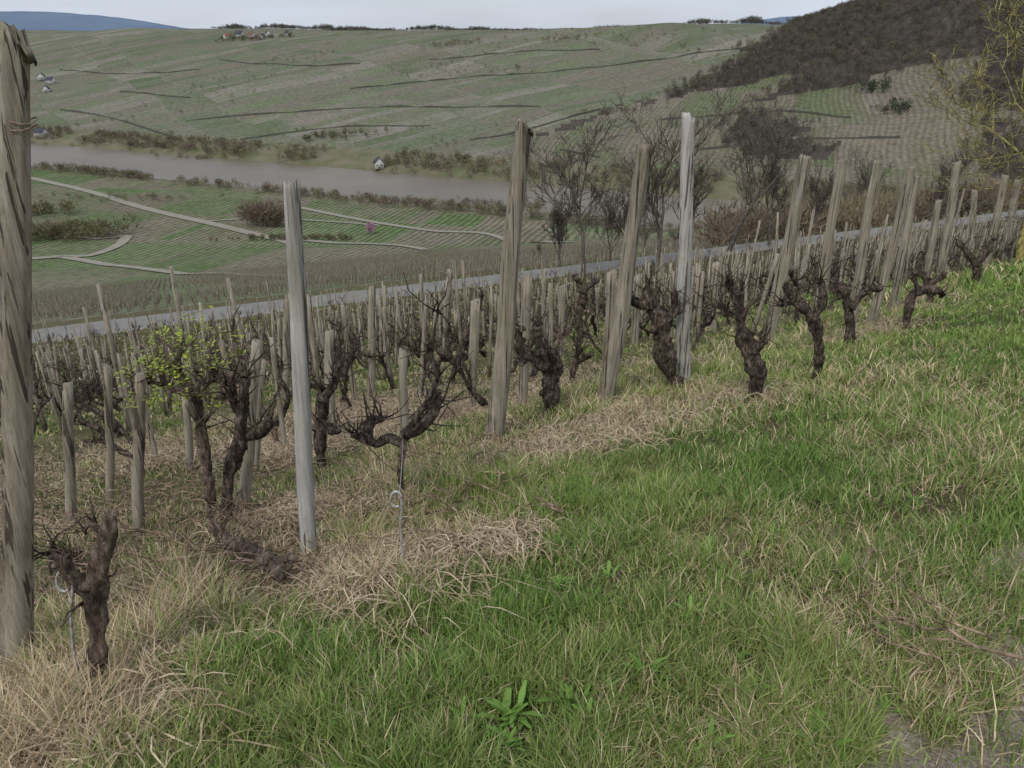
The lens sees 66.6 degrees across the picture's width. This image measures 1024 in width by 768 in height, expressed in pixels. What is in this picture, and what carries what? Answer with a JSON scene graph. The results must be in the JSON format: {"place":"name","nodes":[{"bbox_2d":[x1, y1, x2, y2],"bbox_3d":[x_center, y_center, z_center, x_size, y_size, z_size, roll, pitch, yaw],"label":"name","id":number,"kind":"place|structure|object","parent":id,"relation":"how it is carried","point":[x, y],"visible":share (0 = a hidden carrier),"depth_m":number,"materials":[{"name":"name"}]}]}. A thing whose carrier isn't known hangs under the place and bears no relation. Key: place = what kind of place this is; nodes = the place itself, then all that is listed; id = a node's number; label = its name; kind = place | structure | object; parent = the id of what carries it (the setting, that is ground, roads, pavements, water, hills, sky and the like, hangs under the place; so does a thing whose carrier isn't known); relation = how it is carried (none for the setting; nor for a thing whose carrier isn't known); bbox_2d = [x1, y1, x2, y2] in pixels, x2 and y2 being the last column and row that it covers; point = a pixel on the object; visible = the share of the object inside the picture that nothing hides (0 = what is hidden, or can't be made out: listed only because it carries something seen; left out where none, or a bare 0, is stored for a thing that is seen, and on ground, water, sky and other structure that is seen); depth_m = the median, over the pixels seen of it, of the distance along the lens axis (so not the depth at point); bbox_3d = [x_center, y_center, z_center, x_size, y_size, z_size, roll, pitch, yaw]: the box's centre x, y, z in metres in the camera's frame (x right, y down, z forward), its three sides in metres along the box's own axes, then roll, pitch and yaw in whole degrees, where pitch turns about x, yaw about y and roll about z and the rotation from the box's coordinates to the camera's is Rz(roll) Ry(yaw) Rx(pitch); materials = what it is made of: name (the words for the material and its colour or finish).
{"place":"outdoors","nodes":[
{"label":"outdoors","id":0,"kind":"place"},
{"bbox_2d":[31,143,813,229],"bbox_3d":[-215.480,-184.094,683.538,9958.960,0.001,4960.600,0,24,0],"label":"river","id":1,"kind":"structure","parent":0,"point":[345,182],"depth_m":660.97,"materials":[{"name":"liquid"}]},
{"bbox_2d":[0,0,848,29],"label":"sky","id":2,"kind":"structure","parent":0,"point":[193,14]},
{"bbox_2d":[0,0,1023,767],"bbox_3d":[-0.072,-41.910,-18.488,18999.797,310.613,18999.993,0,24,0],"label":"terrain","id":3,"kind":"structure","parent":0,"point":[120,54],"depth_m":712.69,"materials":[{"name":"plant"}]},
{"bbox_2d":[0,20,36,673],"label":"wooden post","id":4,"kind":"object","parent":3,"relation":"on","point":[17,58],"visible":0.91,"depth_m":2.15,"materials":[{"name":"brown wood"}]},
{"bbox_2d":[32,199,78,217],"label":"shrub bank","id":5,"kind":"object","parent":3,"relation":"on","point":[41,208],"visible":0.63,"depth_m":510.68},
{"bbox_2d":[34,516,93,575],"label":"grapevine","id":6,"kind":"object","parent":3,"relation":"on","point":[49,552],"visible":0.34,"depth_m":3.35,"materials":[{"name":"brown plant"}]},
{"bbox_2d":[55,572,80,679],"bbox_3d":[-1.202,0.742,2.166,0.085,0.563,0.008,0,24,0],"label":"anchor rod","id":7,"kind":"object","parent":3,"relation":"on","point":[59,588],"visible":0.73,"depth_m":2.12,"materials":[{"name":"metal"}]},
{"bbox_2d":[62,381,76,525],"bbox_3d":[-2.509,0.463,4.421,0.238,0.998,0.064,-14,27,-29],"label":"vine stake","id":8,"kind":"object","parent":3,"relation":"on","point":[69,446],"visible":0.77,"depth_m":4.37,"materials":[{"name":"grey wood"}]},
{"bbox_2d":[48,497,118,682],"bbox_3d":[-1.108,0.624,2.093,0.217,0.697,0.138,0,24,0],"label":"grapevine","id":9,"kind":"object","parent":3,"relation":"on","point":[92,588],"visible":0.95,"depth_m":2.05,"materials":[{"name":"brown plant"}]},
{"bbox_2d":[34,344,132,448],"bbox_3d":[-3.794,0.130,6.916,0.788,0.996,0.656,-9,25,-20],"label":"grapevine","id":10,"kind":"object","parent":3,"relation":"on","point":[100,412],"visible":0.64,"depth_m":6.87,"materials":[{"name":"brown plant"}]},
{"bbox_2d":[32,213,139,242],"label":"shrub bank","id":11,"kind":"object","parent":3,"relation":"on","point":[51,229],"visible":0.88,"depth_m":448.68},
{"bbox_2d":[45,375,146,463],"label":"grapevine","id":12,"kind":"object","parent":3,"relation":"on","point":[95,426],"visible":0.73,"depth_m":5.93,"materials":[{"name":"brown plant"}]},
{"bbox_2d":[102,363,114,499],"bbox_3d":[-2.539,0.370,4.905,0.227,1.045,0.064,-12,26,-24],"label":"vine stake","id":13,"kind":"object","parent":3,"relation":"on","point":[109,423],"visible":0.83,"depth_m":4.87,"materials":[{"name":"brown wood"}]},
{"bbox_2d":[131,370,145,536],"bbox_3d":[-1.847,0.414,3.866,0.233,1.004,0.064,-10,26,-22],"label":"vine stake","id":14,"kind":"object","parent":3,"relation":"on","point":[137,484],"visible":0.83,"depth_m":3.82,"materials":[{"name":"grey wood"}]},
{"bbox_2d":[31,177,303,244],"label":"farm lane","id":15,"kind":"structure","parent":3,"relation":"on","point":[154,210],"depth_m":521.43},
{"bbox_2d":[58,256,286,275],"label":"farm lane","id":16,"kind":"structure","parent":3,"relation":"on","point":[116,265],"depth_m":377.75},
{"bbox_2d":[182,397,193,470],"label":"vine stake","id":17,"kind":"object","parent":3,"relation":"on","point":[188,435],"visible":0.61,"depth_m":5.54,"materials":[{"name":"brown wood"}]},
{"bbox_2d":[130,315,285,518],"bbox_3d":[-1.446,0.217,3.826,0.756,1.137,0.433,-4,24,-9],"label":"grapevine","id":18,"kind":"object","parent":3,"relation":"on","point":[202,437],"visible":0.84,"depth_m":3.73,"materials":[{"name":"brown plant"}]},
{"bbox_2d":[114,305,265,417],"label":"climbing shoots","id":19,"kind":"object","parent":18,"relation":"attached to","point":[178,333],"visible":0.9,"depth_m":3.66,"materials":[{"name":"green plant"}]},
{"bbox_2d":[182,338,282,527],"bbox_3d":[-1.259,0.289,3.624,0.407,1.038,0.303,-4,24,-9],"label":"grapevine","id":20,"kind":"object","parent":3,"relation":"on","point":[239,402],"visible":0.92,"depth_m":3.60,"materials":[{"name":"brown plant"}]},
{"bbox_2d":[216,298,280,450],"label":"grapevine","id":21,"kind":"object","parent":3,"relation":"on","point":[273,431],"visible":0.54,"depth_m":5.97,"materials":[{"name":"brown plant"}]},
{"bbox_2d":[236,339,263,521],"bbox_3d":[-1.299,0.300,3.832,0.282,1.083,0.072,-9,25,-19],"label":"vine stake","id":22,"kind":"object","parent":3,"relation":"on","point":[247,470],"visible":0.51,"depth_m":3.80,"materials":[{"name":"grey wood"}]},
{"bbox_2d":[206,480,308,582],"bbox_3d":[-1.052,0.605,3.078,0.273,0.326,0.914,-14,27,-28],"label":"dead vine log","id":23,"kind":"object","parent":3,"relation":"on","point":[265,560],"visible":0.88,"depth_m":2.94,"materials":[{"name":"wood"}]},
{"bbox_2d":[230,195,284,227],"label":"bare thicket","id":24,"kind":"object","parent":3,"relation":"on","point":[267,213],"visible":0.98,"depth_m":476.94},
{"bbox_2d":[254,359,265,470],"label":"vine stake","id":25,"kind":"object","parent":3,"relation":"on","point":[259,411],"visible":0.38,"depth_m":5.24,"materials":[{"name":"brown wood"}]},
{"bbox_2d":[269,337,287,452],"bbox_3d":[-1.733,0.170,5.823,0.045,1.098,0.076,0,24,0],"label":"vine stake","id":26,"kind":"object","parent":3,"relation":"on","point":[279,401],"visible":0.72,"depth_m":5.77,"materials":[{"name":"grey wood"}]},
{"bbox_2d":[208,232,352,240],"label":"dark hedge","id":27,"kind":"object","parent":3,"relation":"on","point":[281,236],"visible":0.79,"depth_m":442.30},
{"bbox_2d":[281,299,290,400],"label":"vine stake","id":28,"kind":"object","parent":3,"relation":"on","point":[286,337],"visible":0.61,"depth_m":8.81,"materials":[{"name":"grey wood"}]},
{"bbox_2d":[261,321,315,432],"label":"grapevine","id":29,"kind":"object","parent":3,"relation":"on","point":[288,393],"visible":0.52,"depth_m":6.59,"materials":[{"name":"brown plant"}]},
{"bbox_2d":[283,179,316,561],"bbox_3d":[-0.788,0.078,2.895,0.171,1.642,0.086,-11,26,-23],"label":"wooden post","id":30,"kind":"object","parent":3,"relation":"on","point":[300,367],"visible":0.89,"depth_m":2.82,"materials":[{"name":"grey wood"}]},
{"bbox_2d":[306,293,319,392],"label":"vine stake","id":31,"kind":"object","parent":3,"relation":"on","point":[313,346],"visible":0.52,"depth_m":6.96,"materials":[{"name":"grey wood"}]},
{"bbox_2d":[290,335,351,470],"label":"grapevine","id":32,"kind":"object","parent":3,"relation":"on","point":[321,430],"visible":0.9,"depth_m":4.96,"materials":[{"name":"brown plant"}]},
{"bbox_2d":[324,329,334,440],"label":"vine stake","id":33,"kind":"object","parent":3,"relation":"on","point":[329,340],"visible":0.46,"depth_m":6.04,"materials":[{"name":"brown wood"}]},
{"bbox_2d":[309,324,375,409],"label":"grapevine","id":34,"kind":"object","parent":3,"relation":"on","point":[350,359],"visible":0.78,"depth_m":7.07,"materials":[{"name":"brown plant"}]},
{"bbox_2d":[340,304,357,402],"bbox_3d":[-1.638,-0.245,7.886,0.111,1.167,0.061,-8,25,-18],"label":"vine stake","id":35,"kind":"object","parent":3,"relation":"on","point":[350,371],"visible":0.62,"depth_m":7.81,"materials":[{"name":"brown wood"}]},
{"bbox_2d":[186,105,539,120],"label":"terrace wall","id":36,"kind":"structure","parent":3,"relation":"on","point":[428,106],"depth_m":905.37,"materials":[{"name":"stone"}]},
{"bbox_2d":[31,162,707,232],"bbox_3d":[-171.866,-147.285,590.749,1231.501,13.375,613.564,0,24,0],"label":"riverbank bushes","id":37,"kind":"object","parent":3,"relation":"on","point":[335,194],"visible":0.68,"depth_m":565.25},
{"bbox_2d":[367,285,375,394],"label":"vine stake","id":38,"kind":"object","parent":3,"relation":"on","point":[371,333],"visible":0.82,"depth_m":8.29,"materials":[{"name":"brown wood"}]},
{"bbox_2d":[312,272,485,470],"bbox_3d":[-0.574,-0.068,3.619,0.776,0.950,0.463,10,26,22],"label":"grapevine","id":39,"kind":"object","parent":3,"relation":"on","point":[417,425],"visible":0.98,"depth_m":3.73,"materials":[{"name":"brown plant"}]},
{"bbox_2d":[399,347,408,454],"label":"vine stake","id":40,"kind":"object","parent":3,"relation":"on","point":[403,394],"visible":0.59,"depth_m":5.01,"materials":[{"name":"grey wood"}]},
{"bbox_2d":[383,303,435,397],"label":"grapevine","id":41,"kind":"object","parent":3,"relation":"on","point":[404,342],"visible":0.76,"depth_m":7.63,"materials":[{"name":"brown plant"}]},
{"bbox_2d":[301,207,572,242],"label":"farm lane","id":42,"kind":"structure","parent":3,"relation":"on","point":[396,225],"depth_m":479.87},
{"bbox_2d":[423,309,488,408],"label":"grapevine","id":43,"kind":"object","parent":3,"relation":"on","point":[480,400],"visible":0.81,"depth_m":5.96,"materials":[{"name":"brown plant"}]},
{"bbox_2d":[31,125,900,201],"bbox_3d":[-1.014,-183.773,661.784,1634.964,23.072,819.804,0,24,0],"label":"bank trees","id":44,"kind":"object","parent":3,"relation":"on","point":[169,141],"visible":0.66,"depth_m":706.39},
{"bbox_2d":[448,276,485,381],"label":"grapevine","id":45,"kind":"object","parent":3,"relation":"on","point":[465,336],"visible":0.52,"depth_m":8.48,"materials":[{"name":"brown plant"}]},
{"bbox_2d":[470,298,479,407],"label":"vine stake","id":46,"kind":"object","parent":3,"relation":"on","point":[475,345],"visible":0.72,"depth_m":6.24,"materials":[{"name":"grey wood"}]},
{"bbox_2d":[32,218,941,321],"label":"vineyard vines","id":47,"kind":"object","parent":3,"relation":"on","point":[271,287],"visible":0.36,"depth_m":144.15,"materials":[{"name":"brown plant"}]},
{"bbox_2d":[210,15,786,30],"bbox_3d":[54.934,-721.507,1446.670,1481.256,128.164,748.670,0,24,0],"label":"skyline trees","id":48,"kind":"object","parent":3,"relation":"on","point":[754,20],"visible":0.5,"depth_m":1599.65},
{"bbox_2d":[0,259,1014,767],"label":"dry grass clumps","id":49,"kind":"object","parent":3,"relation":"on","point":[504,537],"visible":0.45,"depth_m":3.09,"materials":[{"name":"plant"}]},
{"bbox_2d":[485,118,533,444],"bbox_3d":[-0.036,-0.491,4.840,0.317,2.195,0.131,0,24,0],"label":"wooden post","id":50,"kind":"object","parent":3,"relation":"on","point":[504,346],"visible":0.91,"depth_m":4.73,"materials":[{"name":"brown wood"}]},
{"bbox_2d":[0,212,1022,436],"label":"vineyard vines","id":51,"kind":"object","parent":3,"relation":"on","point":[92,383],"visible":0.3,"depth_m":15.82,"materials":[{"name":"brown plant"}]},
{"bbox_2d":[0,280,1023,767],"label":"grass","id":52,"kind":"structure","parent":3,"relation":"on","point":[816,660],"depth_m":2.44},
{"bbox_2d":[0,189,1023,433],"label":"vineyard stakes","id":53,"kind":"object","parent":3,"relation":"on","point":[492,297],"visible":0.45,"depth_m":17.12,"materials":[{"name":"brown wood"}]},
{"bbox_2d":[0,327,1023,659],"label":"pruned canes","id":54,"kind":"object","parent":3,"relation":"on","point":[276,551],"visible":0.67,"depth_m":3.45,"materials":[{"name":"brown plant"}]},
{"bbox_2d":[0,245,1023,420],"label":"vineyard grass","id":55,"kind":"structure","parent":3,"relation":"on","point":[1000,273],"depth_m":16.86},
{"bbox_2d":[518,275,531,405],"bbox_3d":[0.098,-0.251,6.109,0.103,1.247,0.085,0,24,0],"label":"vine stake","id":56,"kind":"object","parent":3,"relation":"on","point":[525,322],"visible":0.65,"depth_m":5.99,"materials":[{"name":"grey wood"}]},
{"bbox_2d":[32,203,1022,322],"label":"grass verge","id":57,"kind":"structure","parent":3,"relation":"on","point":[494,252],"depth_m":148.26,"materials":[{"name":"brown plant"}]},
{"bbox_2d":[75,0,1023,180],"bbox_3d":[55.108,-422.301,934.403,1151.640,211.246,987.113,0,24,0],"label":"field trees","id":58,"kind":"object","parent":3,"relation":"on","point":[517,65],"visible":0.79,"depth_m":967.12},
{"bbox_2d":[512,306,587,418],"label":"grapevine","id":59,"kind":"object","parent":3,"relation":"on","point":[547,362],"visible":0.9,"depth_m":5.64,"materials":[{"name":"brown plant"}]},
{"bbox_2d":[529,308,576,381],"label":"grapevine","id":60,"kind":"object","parent":3,"relation":"on","point":[567,329],"visible":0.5,"depth_m":8.08,"materials":[{"name":"brown plant"}]},
{"bbox_2d":[350,40,768,88],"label":"terrace wall","id":61,"kind":"structure","parent":3,"relation":"on","point":[550,71],"depth_m":1015.59,"materials":[{"name":"stone"}]},
{"bbox_2d":[540,194,582,266],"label":"bare tree","id":62,"kind":"object","parent":3,"relation":"on","point":[560,226],"visible":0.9,"depth_m":54.78,"materials":[{"name":"brown plant"}]},
{"bbox_2d":[202,488,933,767],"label":"broadleaf weeds","id":63,"kind":"object","parent":3,"relation":"on","point":[514,712],"visible":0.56,"depth_m":1.95,"materials":[{"name":"green plant"}]},
{"bbox_2d":[510,98,644,276],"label":"bare tree","id":64,"kind":"object","parent":3,"relation":"on","point":[573,194],"visible":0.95,"depth_m":48.41,"materials":[{"name":"brown plant"}]},
{"bbox_2d":[554,312,605,383],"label":"grapevine","id":65,"kind":"object","parent":3,"relation":"on","point":[578,353],"visible":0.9,"depth_m":7.12,"materials":[{"name":"brown plant"}]},
{"bbox_2d":[569,270,601,344],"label":"grapevine","id":66,"kind":"object","parent":3,"relation":"on","point":[582,291],"visible":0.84,"depth_m":11.09,"materials":[{"name":"brown plant"}]},
{"bbox_2d":[586,178,623,260],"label":"bare tree","id":67,"kind":"object","parent":3,"relation":"on","point":[605,212],"visible":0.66,"depth_m":56.90,"materials":[{"name":"brown plant"}]},
{"bbox_2d":[602,268,616,369],"bbox_3d":[0.900,-0.483,7.218,0.108,1.212,0.105,0,24,0],"label":"vine stake","id":68,"kind":"object","parent":3,"relation":"on","point":[611,284],"visible":0.51,"depth_m":7.08,"materials":[{"name":"grey wood"}]},
{"bbox_2d":[597,142,652,401],"bbox_3d":[0.801,-0.678,5.703,0.309,2.102,0.133,5,24,11],"label":"wooden post","id":69,"kind":"object","parent":3,"relation":"on","point":[619,326],"visible":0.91,"depth_m":5.61,"materials":[{"name":"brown wood"}]},
{"bbox_2d":[600,177,654,237],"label":"bare tree","id":70,"kind":"object","parent":3,"relation":"on","point":[624,210],"visible":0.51,"depth_m":51.73,"materials":[{"name":"brown plant"}]},
{"bbox_2d":[630,274,640,344],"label":"vine stake","id":71,"kind":"object","parent":3,"relation":"on","point":[635,326],"visible":0.64,"depth_m":9.96,"materials":[{"name":"grey wood"}]},
{"bbox_2d":[599,262,693,388],"bbox_3d":[1.034,-0.416,6.071,0.749,1.130,0.391,-4,24,-9],"label":"grapevine","id":72,"kind":"object","parent":3,"relation":"on","point":[664,353],"visible":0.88,"depth_m":6.00,"materials":[{"name":"brown plant"}]},
{"bbox_2d":[607,79,751,265],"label":"bare tree","id":73,"kind":"object","parent":3,"relation":"on","point":[655,212],"visible":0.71,"depth_m":50.32,"materials":[{"name":"brown plant"}]},
{"bbox_2d":[676,112,694,383],"bbox_3d":[1.341,-0.896,6.001,0.265,2.268,0.113,3,24,6],"label":"wooden post","id":74,"kind":"object","parent":3,"relation":"on","point":[683,274],"visible":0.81,"depth_m":5.89,"materials":[{"name":"grey wood"}]},
{"bbox_2d":[659,141,721,219],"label":"bare tree","id":75,"kind":"object","parent":3,"relation":"on","point":[697,182],"visible":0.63,"depth_m":51.45,"materials":[{"name":"brown plant"}]},
{"bbox_2d":[684,261,782,400],"bbox_3d":[1.438,-0.318,5.132,0.654,1.047,0.438,0,24,0],"label":"grapevine","id":76,"kind":"object","parent":3,"relation":"on","point":[749,346],"visible":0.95,"depth_m":5.14,"materials":[{"name":"brown plant"}]},
{"bbox_2d":[696,76,821,251],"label":"bare tree","id":77,"kind":"object","parent":3,"relation":"on","point":[744,216],"visible":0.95,"depth_m":58.44,"materials":[{"name":"brown plant"}]},
{"bbox_2d":[729,126,797,244],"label":"bare tree","id":78,"kind":"object","parent":3,"relation":"on","point":[770,174],"visible":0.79,"depth_m":60.58,"materials":[{"name":"brown plant"}]},
{"bbox_2d":[762,154,811,341],"bbox_3d":[2.848,-1.299,8.171,0.245,2.159,0.134,9,25,20],"label":"wooden post","id":79,"kind":"object","parent":3,"relation":"on","point":[793,223],"visible":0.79,"depth_m":8.03,"materials":[{"name":"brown wood"}]},
{"bbox_2d":[751,257,837,379],"bbox_3d":[2.008,-0.444,5.567,0.634,0.970,0.398,0,24,0],"label":"grapevine","id":80,"kind":"object","parent":3,"relation":"on","point":[797,301],"visible":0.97,"depth_m":5.48,"materials":[{"name":"brown plant"}]},
{"bbox_2d":[630,0,1023,182],"bbox_3d":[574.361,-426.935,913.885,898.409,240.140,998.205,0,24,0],"label":"forest","id":81,"kind":"object","parent":3,"relation":"on","point":[828,15],"visible":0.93,"depth_m":808.59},
{"bbox_2d":[806,157,847,341],"bbox_3d":[3.068,-1.199,7.653,0.115,1.995,0.101,0,24,0],"label":"wooden post","id":82,"kind":"object","parent":3,"relation":"on","point":[833,211],"visible":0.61,"depth_m":7.47,"materials":[{"name":"grey wood"}]},
{"bbox_2d":[804,158,851,234],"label":"bare tree","id":83,"kind":"object","parent":3,"relation":"on","point":[828,186],"visible":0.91,"depth_m":63.90,"materials":[{"name":"brown plant"}]},
{"bbox_2d":[692,171,1023,247],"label":"roadside scrub","id":84,"kind":"object","parent":3,"relation":"on","point":[722,230],"visible":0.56,"depth_m":75.86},
{"bbox_2d":[826,270,896,345],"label":"grapevine","id":85,"kind":"object","parent":3,"relation":"on","point":[848,303],"visible":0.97,"depth_m":7.34,"materials":[{"name":"brown plant"}]},
{"bbox_2d":[845,160,883,329],"bbox_3d":[3.720,-1.351,8.284,0.130,2.007,0.123,0,24,0],"label":"wooden post","id":86,"kind":"object","parent":3,"relation":"on","point":[866,220],"visible":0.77,"depth_m":8.15,"materials":[{"name":"grey wood"}]},
{"bbox_2d":[848,145,895,196],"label":"bare tree","id":87,"kind":"object","parent":3,"relation":"on","point":[865,183],"visible":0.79,"depth_m":122.17,"materials":[{"name":"brown plant"}]},
{"bbox_2d":[866,163,915,324],"bbox_3d":[4.230,-1.475,8.758,0.200,1.966,0.120,14,28,29],"label":"wooden post","id":88,"kind":"object","parent":3,"relation":"on","point":[874,309],"visible":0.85,"depth_m":8.65,"materials":[{"name":"grey wood"}]},
{"bbox_2d":[889,175,918,309],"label":"wooden post","id":89,"kind":"object","parent":3,"relation":"on","point":[901,256],"visible":0.84,"depth_m":10.03,"materials":[{"name":"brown wood"}]},
{"bbox_2d":[895,267,961,329],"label":"grapevine","id":90,"kind":"object","parent":3,"relation":"on","point":[917,290],"visible":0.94,"depth_m":8.30,"materials":[{"name":"brown plant"}]},
{"bbox_2d":[904,260,954,304],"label":"grapevine","id":91,"kind":"object","parent":3,"relation":"on","point":[926,278],"visible":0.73,"depth_m":10.47,"materials":[{"name":"brown plant"}]},
{"bbox_2d":[921,199,941,298],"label":"wooden post","id":92,"kind":"object","parent":3,"relation":"on","point":[933,234],"visible":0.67,"depth_m":11.13,"materials":[{"name":"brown wood"}]},
{"bbox_2d":[937,160,961,274],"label":"wooden post","id":93,"kind":"object","parent":3,"relation":"on","point":[950,213],"visible":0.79,"depth_m":13.73,"materials":[{"name":"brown wood"}]},
{"bbox_2d":[929,127,982,220],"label":"bare tree","id":94,"kind":"object","parent":3,"relation":"on","point":[942,194],"visible":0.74,"depth_m":68.24,"materials":[{"name":"brown plant"}]},
{"bbox_2d":[905,0,1023,260],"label":"lichen tree","id":95,"kind":"object","parent":3,"relation":"on","point":[1020,247],"visible":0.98,"depth_m":19.07,"materials":[{"name":"green plant"}]},
{"bbox_2d":[909,7,1023,212],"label":"lichen tree","id":96,"kind":"object","parent":3,"relation":"on","point":[981,142],"visible":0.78,"depth_m":25.50,"materials":[{"name":"brown plant"}]},
{"bbox_2d":[967,189,977,268],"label":"wooden post","id":97,"kind":"object","parent":3,"relation":"on","point":[973,212],"visible":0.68,"depth_m":19.07,"materials":[{"name":"grey wood"}]},
{"bbox_2d":[959,226,1004,283],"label":"grapevine","id":98,"kind":"object","parent":3,"relation":"on","point":[974,261],"visible":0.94,"depth_m":12.51,"materials":[{"name":"brown plant"}]},
{"bbox_2d":[982,174,1008,266],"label":"wooden post","id":99,"kind":"object","parent":3,"relation":"on","point":[999,203],"visible":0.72,"depth_m":18.64,"materials":[{"name":"grey wood"}]},
{"bbox_2d":[1000,179,1021,258],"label":"wooden post","id":100,"kind":"object","parent":3,"relation":"on","point":[1014,196],"visible":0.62,"depth_m":28.10,"materials":[{"name":"grey wood"}]},
{"bbox_2d":[32,210,1023,343],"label":"vineyard road","id":101,"kind":"structure","parent":0,"point":[122,323],"depth_m":50.56,"materials":[{"name":"asphalt"}]},
{"bbox_2d":[786,517,1023,767],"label":"gravel path","id":102,"kind":"structure","parent":0,"point":[912,761],"depth_m":1.84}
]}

